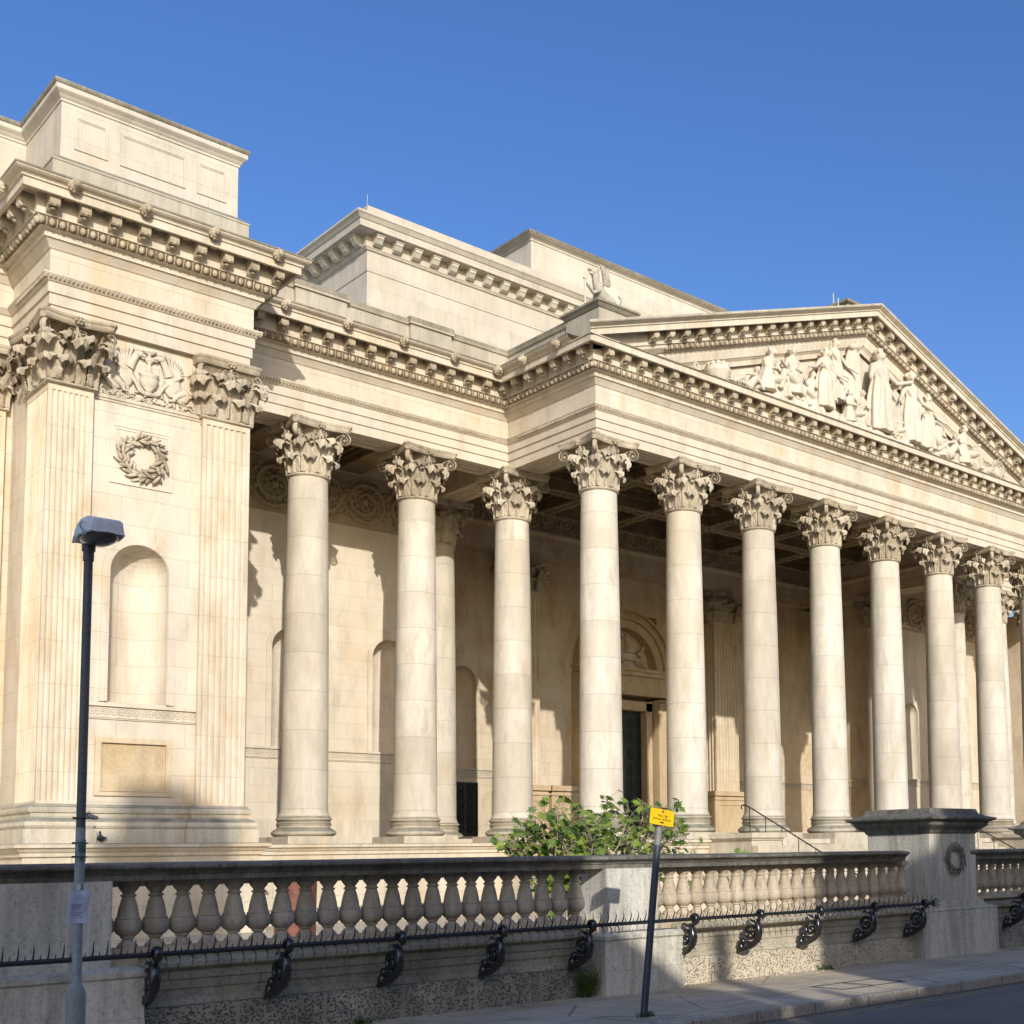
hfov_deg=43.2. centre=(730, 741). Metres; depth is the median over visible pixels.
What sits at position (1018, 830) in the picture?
gate pier
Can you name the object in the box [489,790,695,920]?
fig bush
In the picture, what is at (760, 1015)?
kerb
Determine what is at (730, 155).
sky
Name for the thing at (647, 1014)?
weed clump
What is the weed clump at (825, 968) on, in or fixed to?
on the pavement
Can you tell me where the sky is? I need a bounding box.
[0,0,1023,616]
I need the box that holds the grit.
[392,948,1015,1020]
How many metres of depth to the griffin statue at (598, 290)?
36.55 m
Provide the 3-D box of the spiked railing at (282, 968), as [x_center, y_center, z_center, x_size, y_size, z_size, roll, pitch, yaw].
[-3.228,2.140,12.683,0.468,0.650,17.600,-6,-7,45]
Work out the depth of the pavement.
14.40 m
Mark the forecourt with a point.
(360, 926)
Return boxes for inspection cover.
[810,978,904,989]
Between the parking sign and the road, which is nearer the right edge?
the road
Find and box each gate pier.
[845,808,998,958]
[1008,822,1023,890]
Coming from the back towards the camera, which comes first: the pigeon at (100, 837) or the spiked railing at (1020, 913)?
the pigeon at (100, 837)
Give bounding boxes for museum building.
[0,75,1023,939]
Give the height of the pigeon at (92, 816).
0.253 m
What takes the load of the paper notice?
attached to the street lamp
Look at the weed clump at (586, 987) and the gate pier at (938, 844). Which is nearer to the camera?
the weed clump at (586, 987)
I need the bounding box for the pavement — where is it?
[354,946,1023,1023]
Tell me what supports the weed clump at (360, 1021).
on the pavement
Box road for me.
[755,982,1023,1023]
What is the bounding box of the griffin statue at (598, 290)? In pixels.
[583,264,621,304]
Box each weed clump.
[345,1017,379,1023]
[572,964,600,997]
[635,1011,654,1017]
[816,965,833,970]
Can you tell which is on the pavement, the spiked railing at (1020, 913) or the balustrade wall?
the balustrade wall
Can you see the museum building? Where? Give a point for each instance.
(434, 545)
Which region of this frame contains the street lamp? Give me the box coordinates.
[65,515,124,1023]
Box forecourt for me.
[111,910,703,947]
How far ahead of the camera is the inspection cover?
15.31 m
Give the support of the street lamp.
on the pavement
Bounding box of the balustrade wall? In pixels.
[0,849,1023,1023]
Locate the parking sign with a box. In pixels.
[640,807,673,1016]
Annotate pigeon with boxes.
[87,812,97,819]
[97,831,106,840]
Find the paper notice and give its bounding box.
[66,890,90,923]
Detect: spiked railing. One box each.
[0,894,939,1008]
[1003,889,1023,927]
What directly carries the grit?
on the pavement
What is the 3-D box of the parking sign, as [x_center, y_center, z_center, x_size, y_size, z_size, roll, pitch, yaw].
[-0.750,1.758,12.798,0.091,2.194,0.458,-6,-7,45]
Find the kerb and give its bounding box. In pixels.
[655,971,1023,1023]
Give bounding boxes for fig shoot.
[687,837,748,909]
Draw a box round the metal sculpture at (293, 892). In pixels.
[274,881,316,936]
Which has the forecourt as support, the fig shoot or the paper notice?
the fig shoot
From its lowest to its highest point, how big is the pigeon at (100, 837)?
0.254 m
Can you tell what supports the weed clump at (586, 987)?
on the pavement
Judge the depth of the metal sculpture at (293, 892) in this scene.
17.09 m

